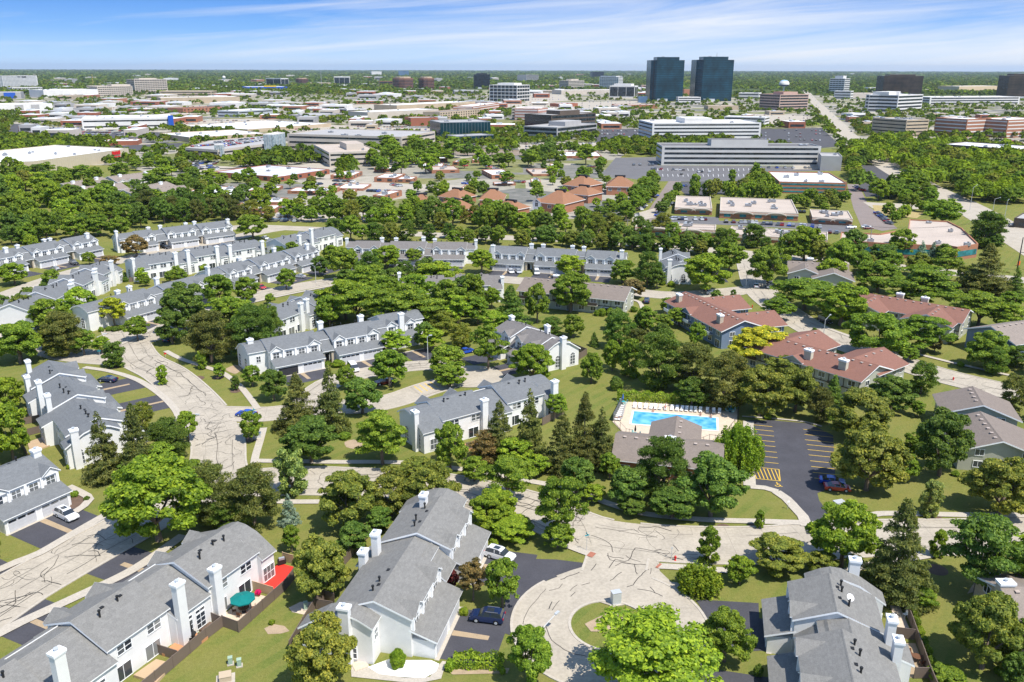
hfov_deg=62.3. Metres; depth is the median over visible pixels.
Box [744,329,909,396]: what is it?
apartment house
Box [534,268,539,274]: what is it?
parked car
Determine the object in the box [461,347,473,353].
parked car
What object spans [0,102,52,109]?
warehouse
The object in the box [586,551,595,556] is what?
kerb ramp
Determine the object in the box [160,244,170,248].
parked car
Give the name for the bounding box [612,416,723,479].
clubhouse
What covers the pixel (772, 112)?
building
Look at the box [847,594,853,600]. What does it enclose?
satellite dish
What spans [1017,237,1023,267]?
traffic signal
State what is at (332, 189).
leafy tree
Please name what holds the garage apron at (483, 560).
on the driveway at (522, 555)
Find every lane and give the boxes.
[645,181,680,221]
[793,166,818,169]
[847,184,896,230]
[864,202,918,208]
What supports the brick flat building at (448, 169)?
on the district paving
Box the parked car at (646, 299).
[644,297,649,302]
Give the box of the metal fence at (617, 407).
[613,394,623,420]
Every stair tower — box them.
[214,144,224,156]
[263,132,285,149]
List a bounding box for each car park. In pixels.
[9,124,169,138]
[111,142,188,150]
[112,106,238,110]
[177,163,336,178]
[183,118,345,130]
[261,212,402,221]
[316,105,373,108]
[316,179,479,191]
[341,126,429,130]
[504,101,640,109]
[518,142,595,151]
[525,94,568,102]
[595,129,647,141]
[602,157,657,178]
[632,208,654,219]
[655,165,825,181]
[657,216,852,232]
[681,182,738,194]
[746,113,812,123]
[747,420,834,533]
[760,128,836,147]
[860,165,894,196]
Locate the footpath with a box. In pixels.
[351,661,445,681]
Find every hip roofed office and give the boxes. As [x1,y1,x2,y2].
[415,193,427,199]
[435,197,477,216]
[437,187,476,201]
[479,188,505,204]
[503,199,530,212]
[532,188,585,212]
[563,174,603,191]
[568,184,603,203]
[606,175,633,195]
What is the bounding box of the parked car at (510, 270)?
[507,268,513,273]
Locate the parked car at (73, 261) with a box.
[68,259,78,264]
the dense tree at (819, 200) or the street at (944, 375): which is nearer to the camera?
the street at (944, 375)
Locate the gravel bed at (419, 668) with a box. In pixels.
[369,659,438,677]
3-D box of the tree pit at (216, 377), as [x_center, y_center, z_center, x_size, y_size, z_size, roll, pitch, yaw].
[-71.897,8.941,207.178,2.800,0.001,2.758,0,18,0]
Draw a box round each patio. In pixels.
[225,593,264,620]
[890,605,908,638]
[906,643,923,677]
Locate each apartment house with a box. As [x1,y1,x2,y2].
[60,176,114,186]
[71,182,128,203]
[106,171,157,186]
[120,181,175,195]
[156,185,186,191]
[516,274,636,314]
[664,291,787,348]
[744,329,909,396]
[787,257,854,285]
[839,292,975,343]
[932,386,1022,425]
[944,411,1023,469]
[963,320,1023,362]
[973,572,1023,651]
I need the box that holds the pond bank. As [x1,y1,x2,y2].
[444,146,523,155]
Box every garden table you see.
[238,605,248,612]
[912,653,921,661]
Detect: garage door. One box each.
[6,508,37,532]
[40,494,69,517]
[41,260,53,267]
[55,257,67,264]
[92,250,102,256]
[145,246,157,251]
[146,312,160,320]
[173,242,184,248]
[186,240,197,246]
[208,238,219,243]
[223,236,233,241]
[269,274,278,281]
[303,265,310,272]
[303,360,322,371]
[341,353,359,363]
[363,349,380,359]
[409,338,418,345]
[436,625,447,656]
[448,600,458,629]
[449,260,462,265]
[480,540,487,562]
[493,265,505,270]
[508,265,520,270]
[537,267,550,272]
[555,268,564,273]
[586,269,597,275]
[600,270,610,276]
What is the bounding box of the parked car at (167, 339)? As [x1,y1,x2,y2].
[162,336,175,341]
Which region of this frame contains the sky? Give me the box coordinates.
[0,0,1023,70]
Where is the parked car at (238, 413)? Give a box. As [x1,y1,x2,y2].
[235,409,256,416]
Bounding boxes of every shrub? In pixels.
[70,490,78,497]
[110,326,119,330]
[268,619,274,625]
[331,359,345,367]
[338,431,350,440]
[389,648,406,669]
[444,658,455,672]
[459,607,468,615]
[489,538,498,544]
[499,667,505,674]
[598,308,606,315]
[609,376,623,390]
[630,306,637,311]
[667,280,674,286]
[753,663,763,676]
[764,413,771,419]
[911,606,917,615]
[913,615,921,625]
[917,625,925,635]
[920,644,933,655]
[921,635,928,644]
[928,655,936,666]
[950,470,959,476]
[957,361,964,366]
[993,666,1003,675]
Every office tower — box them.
[295,78,307,83]
[392,77,413,88]
[418,77,433,88]
[473,73,489,88]
[645,56,684,100]
[689,56,733,100]
[875,74,923,93]
[996,73,1023,97]
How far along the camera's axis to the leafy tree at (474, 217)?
399.56 m
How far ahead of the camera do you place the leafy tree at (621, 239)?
351.30 m
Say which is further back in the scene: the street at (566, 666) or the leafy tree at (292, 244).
the leafy tree at (292, 244)
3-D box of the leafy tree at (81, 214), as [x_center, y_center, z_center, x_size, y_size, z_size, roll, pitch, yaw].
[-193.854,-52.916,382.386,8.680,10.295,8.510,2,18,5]
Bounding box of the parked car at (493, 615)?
[469,606,505,624]
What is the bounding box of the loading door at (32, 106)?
[31,104,39,108]
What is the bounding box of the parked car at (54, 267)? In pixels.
[49,265,59,269]
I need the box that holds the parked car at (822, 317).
[817,314,832,323]
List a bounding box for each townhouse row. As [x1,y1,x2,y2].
[0,232,103,272]
[0,259,122,329]
[0,447,72,533]
[0,521,276,681]
[21,359,143,469]
[69,274,209,330]
[111,218,235,252]
[123,239,264,281]
[194,243,320,289]
[235,309,423,375]
[244,288,334,334]
[265,227,342,253]
[298,488,490,664]
[345,236,477,265]
[397,271,503,301]
[397,373,558,453]
[488,314,580,371]
[489,243,627,276]
[658,247,690,283]
[761,555,914,681]
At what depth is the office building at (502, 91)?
1963.65 m
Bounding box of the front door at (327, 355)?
[325,352,329,360]
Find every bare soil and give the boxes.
[226,365,241,373]
[264,624,288,633]
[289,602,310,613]
[345,440,362,448]
[585,612,622,631]
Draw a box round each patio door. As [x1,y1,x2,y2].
[117,658,132,681]
[144,637,160,662]
[159,271,165,277]
[209,262,215,267]
[224,595,227,609]
[238,578,251,591]
[288,326,294,333]
[468,426,478,438]
[512,414,518,425]
[714,338,719,347]
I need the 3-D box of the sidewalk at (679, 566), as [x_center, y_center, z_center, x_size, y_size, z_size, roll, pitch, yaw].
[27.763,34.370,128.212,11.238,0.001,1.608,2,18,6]
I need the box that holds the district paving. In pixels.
[0,90,1023,218]
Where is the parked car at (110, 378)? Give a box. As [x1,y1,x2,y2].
[97,375,118,382]
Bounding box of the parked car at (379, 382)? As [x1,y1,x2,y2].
[374,377,392,385]
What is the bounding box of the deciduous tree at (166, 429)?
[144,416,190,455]
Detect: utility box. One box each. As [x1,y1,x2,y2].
[216,670,234,681]
[227,655,233,666]
[236,657,242,668]
[252,431,260,439]
[303,600,308,610]
[607,589,624,606]
[833,499,844,504]
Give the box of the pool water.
[632,411,716,429]
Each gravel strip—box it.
[30,619,47,628]
[39,519,71,532]
[104,384,129,389]
[120,401,163,411]
[120,562,143,571]
[452,630,488,639]
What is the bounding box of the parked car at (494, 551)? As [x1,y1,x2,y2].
[484,543,515,560]
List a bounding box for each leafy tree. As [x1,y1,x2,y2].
[0,176,10,205]
[0,190,18,207]
[0,211,21,235]
[0,225,20,244]
[0,262,27,284]
[0,320,43,363]
[0,377,24,405]
[0,401,30,460]
[3,174,23,199]
[12,192,40,206]
[14,214,39,232]
[22,235,39,244]
[25,298,72,325]
[26,208,44,222]
[28,209,58,240]
[31,181,53,203]
[40,269,59,283]
[41,182,74,208]
[47,213,61,235]
[51,199,78,215]
[51,207,68,220]
[55,286,96,308]
[68,185,82,201]
[70,328,95,354]
[72,212,88,234]
[75,189,100,204]
[80,252,96,264]
[91,183,105,202]
[91,336,109,353]
[98,255,119,263]
[98,451,212,541]
[105,190,127,211]
[108,215,131,233]
[113,204,138,223]
[114,459,126,468]
[119,234,147,255]
[122,315,150,340]
[127,192,144,203]
[131,205,149,227]
[134,201,147,209]
[134,267,148,280]
[139,275,151,284]
[145,441,177,460]
[153,310,188,343]
[154,199,171,223]
[156,281,205,329]
[161,188,177,198]
[164,270,175,280]
[165,203,178,221]
[171,265,183,278]
[173,187,193,200]
[176,269,187,278]
[177,197,195,213]
[177,410,197,440]
[183,459,200,467]
[199,264,206,270]
[201,274,233,298]
[204,296,251,331]
[211,196,229,220]
[212,363,225,377]
[223,302,280,356]
[233,277,259,299]
[236,214,267,239]
[237,184,250,200]
[239,410,262,440]
[240,365,259,385]
[249,178,260,186]
[249,187,271,214]
[258,368,288,400]
[264,182,279,196]
[265,293,275,302]
[269,175,280,183]
[270,246,285,252]
[275,268,296,288]
[277,198,295,218]
[281,524,299,551]
[285,241,297,248]
[290,173,297,180]
[292,203,306,220]
[297,190,307,199]
[304,207,318,221]
[307,196,321,218]
[310,256,328,275]
[314,294,341,326]
[315,171,325,178]
[315,186,326,197]
[321,245,339,260]
[326,193,337,204]
[326,246,353,270]
[327,185,336,193]
[333,269,355,279]
[335,170,344,178]
[335,366,356,388]
[336,520,372,553]
[339,214,359,240]
[340,248,357,269]
[344,171,351,178]
[344,376,382,413]
[353,224,371,238]
[355,195,367,218]
[362,206,380,222]
[363,196,383,214]
[365,148,379,162]
[365,505,392,529]
[368,349,408,385]
[369,153,382,165]
[371,245,399,268]
[374,203,399,224]
[374,275,401,300]
[375,157,388,172]
[380,196,396,209]
[382,266,405,278]
[389,165,396,172]
[396,204,412,217]
[399,199,414,213]
[401,212,414,222]
[404,149,417,166]
[406,248,421,260]
[409,260,463,276]
[410,197,423,208]
[411,257,439,274]
[413,180,422,191]
[413,321,435,349]
[414,210,427,228]
[417,153,434,173]
[422,196,443,225]
[428,343,464,369]
[429,279,467,316]
[432,182,447,197]
[433,364,468,386]
[434,421,468,468]
[439,180,449,189]
[445,230,460,241]
[447,569,459,585]
[453,275,476,292]
[461,141,473,155]
[461,194,475,204]
[461,228,476,242]
[462,273,485,300]
[462,455,486,480]
[463,292,478,305]
[465,296,488,323]
[466,249,497,272]
[468,177,479,189]
[469,488,515,528]
[471,211,484,227]
[472,149,486,164]
[472,171,481,178]
[477,180,489,193]
[478,226,492,243]
[479,155,491,166]
[481,487,517,519]
[482,198,493,205]
[484,286,500,308]
[484,557,519,608]
[485,143,499,153]
[488,199,507,215]
[491,153,503,165]
[491,225,506,244]
[496,437,533,460]
[501,152,515,166]
[506,624,552,681]
[512,212,532,229]
[519,148,532,165]
[521,228,534,241]
[523,282,549,322]
[525,453,551,476]
[529,145,540,153]
[529,209,541,228]
[530,179,543,187]
[532,224,559,247]
[535,212,554,226]
[539,152,547,161]
[541,142,556,153]
[541,521,575,547]
[544,137,556,146]
[544,393,567,418]
[549,175,556,184]
[549,270,591,311]
[552,204,568,223]
[553,150,566,161]
[555,232,565,245]
[557,170,564,177]
[557,217,572,231]
[565,141,574,151]
[574,206,592,231]
[575,166,589,175]
[576,231,591,245]
[583,484,606,502]
[585,229,595,237]
[592,198,600,205]
[592,205,608,215]
[594,156,606,166]
[599,452,621,478]
[601,339,622,370]
[602,175,610,183]
[602,198,616,212]
[607,465,648,505]
[610,221,633,249]
[610,259,635,282]
[615,192,628,204]
[617,497,647,514]
[621,278,645,294]
[626,235,639,249]
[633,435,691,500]
[634,306,657,329]
[637,219,653,233]
[647,270,666,288]
[648,486,695,519]
[654,314,673,326]
[660,297,670,310]
[665,222,681,236]
[667,236,681,248]
[668,307,686,325]
[675,450,750,516]
[679,230,698,251]
[684,252,732,291]
[687,322,706,342]
[697,232,713,252]
[702,605,757,662]
[710,289,723,296]
[713,241,749,271]
[723,554,757,583]
[746,245,791,281]
[778,231,803,260]
[787,225,826,260]
[804,550,839,570]
[805,499,882,567]
[814,281,869,325]
[816,258,847,270]
[825,240,853,261]
[833,237,857,261]
[841,311,911,350]
[843,315,851,320]
[844,229,868,251]
[848,250,872,269]
[855,260,902,292]
[869,243,903,261]
[889,229,917,252]
[898,347,919,361]
[905,454,921,481]
[909,400,925,416]
[912,585,939,606]
[914,406,975,475]
[922,198,966,220]
[929,338,942,352]
[935,243,954,257]
[946,333,958,343]
[999,291,1023,304]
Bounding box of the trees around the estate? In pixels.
[0,532,1023,653]
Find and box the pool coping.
[629,410,718,430]
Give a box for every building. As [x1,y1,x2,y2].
[0,75,37,86]
[0,91,23,98]
[0,145,128,170]
[7,87,41,89]
[14,100,45,102]
[17,113,48,117]
[18,123,37,131]
[20,109,47,113]
[21,109,39,113]
[27,117,65,122]
[29,89,97,97]
[31,125,48,132]
[43,109,78,112]
[43,128,81,135]
[45,101,71,103]
[46,111,71,116]
[53,103,74,107]
[53,107,73,109]
[55,94,83,98]
[55,115,88,119]
[60,118,81,125]
[64,78,76,82]
[73,103,106,107]
[73,107,103,112]
[77,111,100,115]
[81,114,173,129]
[83,94,99,97]
[90,84,132,95]
[91,102,116,106]
[98,100,122,104]
[99,97,127,101]
[117,105,140,108]
[124,127,148,136]
[125,99,150,102]
[126,78,167,94]
[127,108,156,111]
[128,124,146,128]
[130,100,167,104]
[130,111,150,114]
[144,94,177,98]
[147,105,178,109]
[157,96,239,102]
[157,112,196,116]
[159,90,216,95]
[159,129,266,141]
[165,101,191,104]
[168,106,221,112]
[173,117,185,123]
[183,115,202,121]
[187,120,330,131]
[191,186,252,198]
[207,104,231,107]
[210,101,245,106]
[214,93,237,95]
[214,164,329,181]
[218,108,272,117]
[231,93,256,97]
[242,86,286,89]
[248,102,280,106]
[251,79,263,81]
[252,205,281,212]
[260,113,280,118]
[261,99,285,101]
[263,197,287,204]
[266,78,288,84]
[268,103,289,107]
[269,91,288,94]
[280,101,303,104]
[283,105,308,109]
[287,110,304,114]
[287,128,434,150]
[287,187,337,193]
[288,113,340,119]
[297,115,318,122]
[304,101,326,105]
[313,107,325,112]
[314,141,379,166]
[319,104,352,108]
[319,108,339,112]
[330,170,362,178]
[334,76,349,83]
[338,182,370,190]
[339,108,365,112]
[348,108,438,119]
[348,119,373,126]
[349,116,364,120]
[355,100,382,103]
[356,90,377,93]
[357,94,379,98]
[366,123,377,128]
[370,71,381,74]
[373,190,401,198]
[374,101,474,109]
[374,118,401,125]
[374,166,390,171]
[374,173,404,182]
[378,93,401,96]
[379,81,392,85]
[396,175,416,182]
[398,71,408,74]
[404,116,437,125]
[410,95,422,98]
[410,157,446,162]
[418,99,435,101]
[422,163,443,167]
[423,109,481,118]
[427,165,459,172]
[430,119,489,135]
[434,116,447,119]
[446,133,493,143]
[453,90,478,93]
[453,102,498,111]
[453,160,468,165]
[478,116,491,119]
[482,169,513,178]
[485,113,503,118]
[489,83,529,101]
[489,110,500,113]
[490,123,514,126]
[493,181,515,185]
[498,102,507,106]
[503,99,521,103]
[512,106,547,119]
[515,107,547,120]
[517,75,538,80]
[524,120,596,139]
[525,109,595,125]
[526,168,553,175]
[530,90,542,93]
[530,177,540,185]
[531,102,548,104]
[533,93,549,97]
[552,89,608,93]
[559,79,583,88]
[559,104,571,108]
[560,152,600,157]
[590,72,603,76]
[594,107,620,112]
[597,121,621,128]
[599,76,622,87]
[600,111,617,116]
[609,84,637,97]
[611,105,632,109]
[612,104,656,107]
[615,110,629,116]
[637,96,647,102]
[638,116,760,138]
[656,138,820,165]
[676,97,700,103]
[683,89,689,95]
[704,105,738,109]
[724,115,769,124]
[739,92,761,98]
[759,91,808,110]
[765,110,784,114]
[768,171,846,193]
[781,120,805,127]
[817,152,841,170]
[829,76,849,94]
[834,90,853,98]
[841,112,864,119]
[845,115,857,121]
[853,93,872,97]
[863,120,871,124]
[864,91,922,111]
[867,91,900,111]
[871,116,928,136]
[922,96,1019,104]
[934,116,991,136]
[938,85,996,93]
[940,141,1023,148]
[975,113,997,117]
[976,117,1023,137]
[1013,213,1023,227]
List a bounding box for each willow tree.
[676,560,724,600]
[713,422,765,475]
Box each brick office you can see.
[635,221,715,239]
[674,196,711,214]
[719,197,798,220]
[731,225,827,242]
[809,209,852,224]
[840,219,977,258]
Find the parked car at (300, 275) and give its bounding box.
[295,273,305,277]
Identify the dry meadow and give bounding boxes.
[872,205,923,217]
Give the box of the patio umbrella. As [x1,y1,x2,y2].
[230,591,254,612]
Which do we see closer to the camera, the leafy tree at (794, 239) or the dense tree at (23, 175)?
the leafy tree at (794, 239)
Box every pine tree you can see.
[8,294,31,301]
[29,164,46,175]
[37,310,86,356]
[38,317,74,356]
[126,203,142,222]
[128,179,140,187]
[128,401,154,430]
[136,189,155,218]
[148,197,162,219]
[165,195,177,219]
[174,199,190,221]
[176,459,234,527]
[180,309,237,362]
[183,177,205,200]
[189,199,205,221]
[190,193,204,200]
[194,200,208,219]
[205,197,217,217]
[205,494,250,527]
[214,461,281,533]
[217,193,230,213]
[225,199,243,219]
[239,199,261,217]
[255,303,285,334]
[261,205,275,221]
[325,217,343,234]
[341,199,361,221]
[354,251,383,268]
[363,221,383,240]
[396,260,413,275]
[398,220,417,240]
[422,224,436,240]
[423,303,442,320]
[426,180,436,192]
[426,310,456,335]
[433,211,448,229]
[440,223,454,235]
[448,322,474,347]
[458,205,469,222]
[464,173,471,180]
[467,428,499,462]
[468,205,478,222]
[489,210,499,226]
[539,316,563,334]
[541,161,546,168]
[586,234,594,246]
[589,211,599,230]
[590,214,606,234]
[595,165,603,173]
[601,234,612,248]
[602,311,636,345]
[603,212,617,230]
[610,216,624,233]
[626,328,647,353]
[627,231,640,246]
[630,216,644,230]
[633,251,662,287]
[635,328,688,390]
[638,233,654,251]
[640,233,656,249]
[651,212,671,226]
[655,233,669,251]
[668,342,715,391]
[673,376,710,407]
[698,350,749,410]
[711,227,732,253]
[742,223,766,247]
[758,237,771,247]
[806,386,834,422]
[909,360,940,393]
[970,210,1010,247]
[982,344,1010,374]
[1000,372,1023,412]
[1007,345,1023,366]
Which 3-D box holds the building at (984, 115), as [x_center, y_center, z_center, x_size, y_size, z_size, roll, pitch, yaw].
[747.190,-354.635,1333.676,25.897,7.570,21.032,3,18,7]
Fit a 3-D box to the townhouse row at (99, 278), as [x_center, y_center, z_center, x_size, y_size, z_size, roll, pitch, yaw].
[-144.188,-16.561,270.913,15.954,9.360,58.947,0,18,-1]
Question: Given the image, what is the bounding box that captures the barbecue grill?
[277,556,285,564]
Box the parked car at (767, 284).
[765,282,771,288]
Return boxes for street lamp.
[544,610,559,626]
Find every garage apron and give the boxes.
[6,506,69,535]
[434,607,460,660]
[474,555,486,583]
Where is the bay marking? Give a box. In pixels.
[755,425,836,486]
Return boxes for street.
[0,226,296,298]
[0,333,148,364]
[0,468,1023,627]
[103,327,244,481]
[120,276,746,345]
[212,386,456,420]
[295,361,444,407]
[453,365,502,386]
[513,570,706,681]
[556,508,703,604]
[738,255,1020,400]
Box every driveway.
[0,271,43,278]
[0,559,10,573]
[2,599,68,644]
[11,508,104,548]
[42,263,81,270]
[87,547,151,582]
[100,378,144,394]
[119,395,168,411]
[146,320,160,329]
[270,276,312,284]
[286,369,325,385]
[306,267,339,275]
[344,359,374,367]
[402,349,435,360]
[440,610,504,666]
[462,355,497,364]
[475,551,536,582]
[489,270,519,276]
[491,364,516,375]
[499,558,582,634]
[531,273,560,278]
[588,276,610,281]
[695,599,759,650]
[700,668,768,681]
[702,610,765,650]
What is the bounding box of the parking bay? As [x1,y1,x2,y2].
[411,380,455,394]
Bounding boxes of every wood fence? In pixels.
[21,444,27,455]
[24,415,38,424]
[26,426,39,434]
[141,568,294,681]
[157,644,176,657]
[210,612,219,621]
[252,581,272,593]
[282,551,293,562]
[288,526,375,647]
[315,598,332,608]
[324,590,334,602]
[542,408,563,425]
[571,342,586,359]
[890,598,937,681]
[896,627,915,639]
[913,667,929,678]
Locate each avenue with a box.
[232,225,1023,282]
[803,90,1023,254]
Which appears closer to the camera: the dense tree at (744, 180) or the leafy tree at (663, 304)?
the leafy tree at (663, 304)
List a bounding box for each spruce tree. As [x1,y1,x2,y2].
[80,411,121,488]
[117,402,153,465]
[270,372,324,438]
[276,494,301,527]
[312,364,352,433]
[477,399,514,464]
[491,284,532,324]
[514,388,546,467]
[542,410,579,478]
[567,391,604,472]
[588,332,599,347]
[590,406,614,474]
[739,228,748,247]
[816,374,843,421]
[859,497,939,617]
[911,240,927,263]
[928,242,936,260]
[953,243,1017,296]
[1007,267,1023,296]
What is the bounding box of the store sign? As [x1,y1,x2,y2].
[112,150,120,156]
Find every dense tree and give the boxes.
[0,156,21,174]
[0,206,12,233]
[0,295,9,304]
[8,203,24,212]
[12,196,38,220]
[13,174,24,191]
[15,165,32,172]
[15,169,33,190]
[16,221,38,241]
[19,287,32,292]
[35,170,52,180]
[47,170,57,180]
[53,170,68,183]
[58,167,75,179]
[58,215,87,236]
[61,183,78,197]
[73,192,99,212]
[80,203,101,220]
[82,177,96,186]
[86,214,109,235]
[89,166,103,177]
[95,180,117,190]
[97,184,122,207]
[98,202,114,221]
[120,191,130,202]
[129,183,153,194]
[141,151,154,162]
[143,158,153,168]
[153,158,169,173]
[162,156,174,165]
[166,177,182,185]
[172,156,188,171]
[176,172,192,188]
[178,160,191,171]
[188,167,200,178]
[199,178,207,184]
[202,175,213,184]
[202,183,225,198]
[213,175,225,185]
[230,187,244,200]
[231,172,241,182]
[240,167,256,181]
[245,177,252,185]
[278,414,339,462]
[282,610,357,681]
[291,532,351,597]
[293,197,305,205]
[306,175,316,181]
[317,469,377,526]
[318,195,335,217]
[331,198,350,218]
[342,188,357,199]
[363,466,411,515]
[366,141,377,148]
[369,143,384,155]
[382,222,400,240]
[384,138,399,144]
[388,148,405,161]
[400,455,435,478]
[403,146,412,150]
[406,459,461,498]
[407,136,419,146]
[411,139,426,153]
[412,202,429,214]
[422,138,432,152]
[425,146,440,159]
[429,142,441,152]
[435,172,444,180]
[436,202,445,222]
[443,198,462,226]
[454,226,465,237]
[463,185,476,193]
[474,227,482,240]
[476,204,495,226]
[488,513,535,543]
[497,202,517,230]
[508,343,555,377]
[513,229,529,246]
[560,176,571,184]
[560,456,594,494]
[563,230,580,244]
[563,314,585,337]
[580,352,603,382]
[593,233,608,249]
[605,309,622,323]
[615,202,635,220]
[627,184,642,196]
[629,195,643,209]
[630,188,645,195]
[632,317,647,328]
[636,190,651,203]
[637,177,650,185]
[643,188,651,196]
[646,169,660,182]
[647,181,660,191]
[650,186,658,194]
[654,201,668,211]
[654,322,672,334]
[661,196,670,203]
[663,192,673,200]
[669,190,679,197]
[673,182,683,191]
[693,240,708,253]
[706,179,718,197]
[713,178,722,191]
[721,180,728,191]
[723,228,739,243]
[725,181,737,196]
[727,325,787,356]
[734,364,793,416]
[737,177,751,189]
[745,180,756,197]
[748,531,810,577]
[750,171,759,179]
[764,354,798,372]
[769,183,781,198]
[775,362,819,411]
[788,194,798,203]
[797,196,811,208]
[805,188,818,200]
[808,239,833,261]
[813,193,827,206]
[819,203,829,209]
[822,189,832,198]
[825,386,894,431]
[828,194,839,204]
[829,420,913,491]
[830,188,838,195]
[832,199,841,209]
[839,191,851,201]
[867,254,877,261]
[868,178,890,199]
[869,374,919,410]
[882,202,895,216]
[884,180,899,198]
[889,211,901,220]
[897,189,911,201]
[897,208,906,216]
[898,204,911,215]
[902,192,920,206]
[905,252,933,266]
[910,172,930,188]
[915,200,928,211]
[920,182,937,196]
[922,186,939,200]
[926,198,937,202]
[927,661,967,681]
[947,590,1023,669]
[950,172,968,183]
[956,265,974,281]
[957,456,1023,515]
[964,330,1015,368]
[986,236,1004,246]
[997,187,1018,203]
[998,161,1011,165]
[1000,651,1023,681]
[1009,171,1023,179]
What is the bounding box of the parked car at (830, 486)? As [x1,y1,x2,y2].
[823,481,850,492]
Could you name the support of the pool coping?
on the pool deck at (725, 418)
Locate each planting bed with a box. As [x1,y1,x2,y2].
[70,495,82,508]
[451,667,508,673]
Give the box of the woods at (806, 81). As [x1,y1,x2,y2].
[0,69,1023,94]
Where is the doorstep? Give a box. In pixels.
[352,661,367,670]
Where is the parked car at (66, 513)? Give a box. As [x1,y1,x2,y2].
[53,504,79,521]
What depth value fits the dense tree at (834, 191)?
484.91 m
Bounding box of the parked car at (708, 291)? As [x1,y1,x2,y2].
[705,288,714,294]
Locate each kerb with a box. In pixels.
[0,230,282,292]
[0,466,1023,627]
[36,331,116,365]
[101,332,247,464]
[148,274,743,341]
[225,379,480,421]
[293,360,477,401]
[510,577,711,681]
[581,555,649,570]
[737,264,1000,396]
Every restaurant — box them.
[105,138,141,144]
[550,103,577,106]
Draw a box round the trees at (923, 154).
[842,131,1023,198]
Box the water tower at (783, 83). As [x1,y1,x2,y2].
[779,80,788,90]
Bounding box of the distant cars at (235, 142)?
[18,95,1022,226]
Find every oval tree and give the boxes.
[100,341,125,367]
[155,365,167,384]
[195,351,206,369]
[230,375,240,389]
[272,447,308,495]
[617,338,641,379]
[689,173,700,194]
[689,180,699,195]
[696,525,721,564]
[701,179,711,195]
[728,169,736,180]
[735,186,746,197]
[751,162,760,172]
[754,172,762,181]
[754,181,766,197]
[754,509,764,527]
[755,177,763,183]
[760,172,771,188]
[765,186,768,198]
[904,431,919,451]
[918,479,945,518]
[928,528,948,557]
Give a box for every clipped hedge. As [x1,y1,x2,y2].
[452,647,504,670]
[617,388,737,408]
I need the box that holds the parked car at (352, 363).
[347,360,359,371]
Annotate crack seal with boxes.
[0,470,697,619]
[106,326,241,468]
[523,527,677,655]
[744,267,1014,393]
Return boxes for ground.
[0,69,1023,681]
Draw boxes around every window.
[10,488,21,499]
[28,481,38,491]
[45,474,55,484]
[64,452,68,464]
[81,318,85,328]
[81,449,85,463]
[116,642,124,656]
[124,637,132,651]
[146,621,154,635]
[153,617,161,629]
[189,618,194,630]
[194,605,204,615]
[195,609,206,630]
[222,576,227,588]
[239,563,245,575]
[245,559,251,571]
[256,356,260,362]
[262,561,274,582]
[273,352,279,358]
[286,350,292,355]
[298,348,304,353]
[311,345,317,351]
[312,319,315,327]
[336,341,341,346]
[347,339,353,344]
[353,646,357,659]
[359,337,364,342]
[370,335,375,340]
[374,625,377,641]
[404,425,408,440]
[430,438,438,450]
[471,414,475,421]
[512,403,516,409]
[555,355,559,367]
[570,352,574,364]
[681,274,685,282]
[749,360,755,365]
[818,370,824,377]
[847,380,855,386]
[972,460,982,467]
[974,448,984,455]
[983,584,991,593]
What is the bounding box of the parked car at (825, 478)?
[819,475,845,483]
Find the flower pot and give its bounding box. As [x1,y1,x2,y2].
[254,589,261,595]
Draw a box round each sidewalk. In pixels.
[0,514,105,571]
[0,534,185,635]
[68,485,93,511]
[83,366,180,418]
[91,328,154,344]
[163,350,260,408]
[249,285,331,302]
[250,427,266,462]
[255,459,799,524]
[276,499,319,503]
[566,543,594,554]
[585,544,594,565]
[634,299,643,307]
[658,563,727,572]
[742,416,820,425]
[743,421,755,485]
[750,485,778,492]
[772,490,809,525]
[787,309,849,336]
[844,552,947,570]
[857,511,1023,521]
[919,354,1008,374]
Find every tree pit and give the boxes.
[212,376,223,379]
[230,389,239,392]
[245,434,256,441]
[926,564,947,575]
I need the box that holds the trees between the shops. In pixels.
[0,91,1023,170]
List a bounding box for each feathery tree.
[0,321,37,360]
[24,172,53,187]
[40,161,55,170]
[71,164,91,179]
[98,297,125,325]
[107,161,130,175]
[128,159,142,170]
[129,155,142,162]
[140,170,158,184]
[147,167,171,183]
[151,189,165,195]
[164,165,177,175]
[183,167,191,172]
[199,168,218,178]
[219,173,227,179]
[284,179,294,188]
[301,181,318,195]
[313,279,361,319]
[332,282,380,322]
[345,264,379,285]
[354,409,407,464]
[356,264,385,275]
[357,283,444,318]
[377,134,394,145]
[380,329,411,350]
[382,144,396,162]
[392,156,410,172]
[399,273,435,293]
[405,190,416,197]
[406,134,423,141]
[411,149,424,164]
[420,327,445,350]
[426,153,439,163]
[439,149,454,162]
[442,136,465,157]
[443,294,472,323]
[458,159,469,168]
[458,557,486,600]
[469,324,509,368]
[476,455,538,492]
[480,310,507,328]
[499,170,514,185]
[500,163,507,168]
[521,149,541,166]
[529,187,545,196]
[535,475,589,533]
[546,165,557,175]
[547,152,553,161]
[552,161,563,175]
[554,254,586,272]
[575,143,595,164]
[587,602,723,681]
[759,296,797,315]
[769,277,833,310]
[879,250,904,266]
[885,263,963,302]
[899,165,922,176]
[901,314,956,352]
[905,183,923,195]
[907,259,927,271]
[931,247,964,270]
[938,512,1023,593]
[949,290,1007,326]
[976,166,990,172]
[978,161,991,168]
[981,182,993,199]
[990,303,1023,322]
[1008,156,1023,164]
[1010,540,1023,576]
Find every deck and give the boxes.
[28,438,49,449]
[133,659,164,681]
[162,633,207,656]
[185,136,263,159]
[264,564,292,588]
[613,399,737,439]

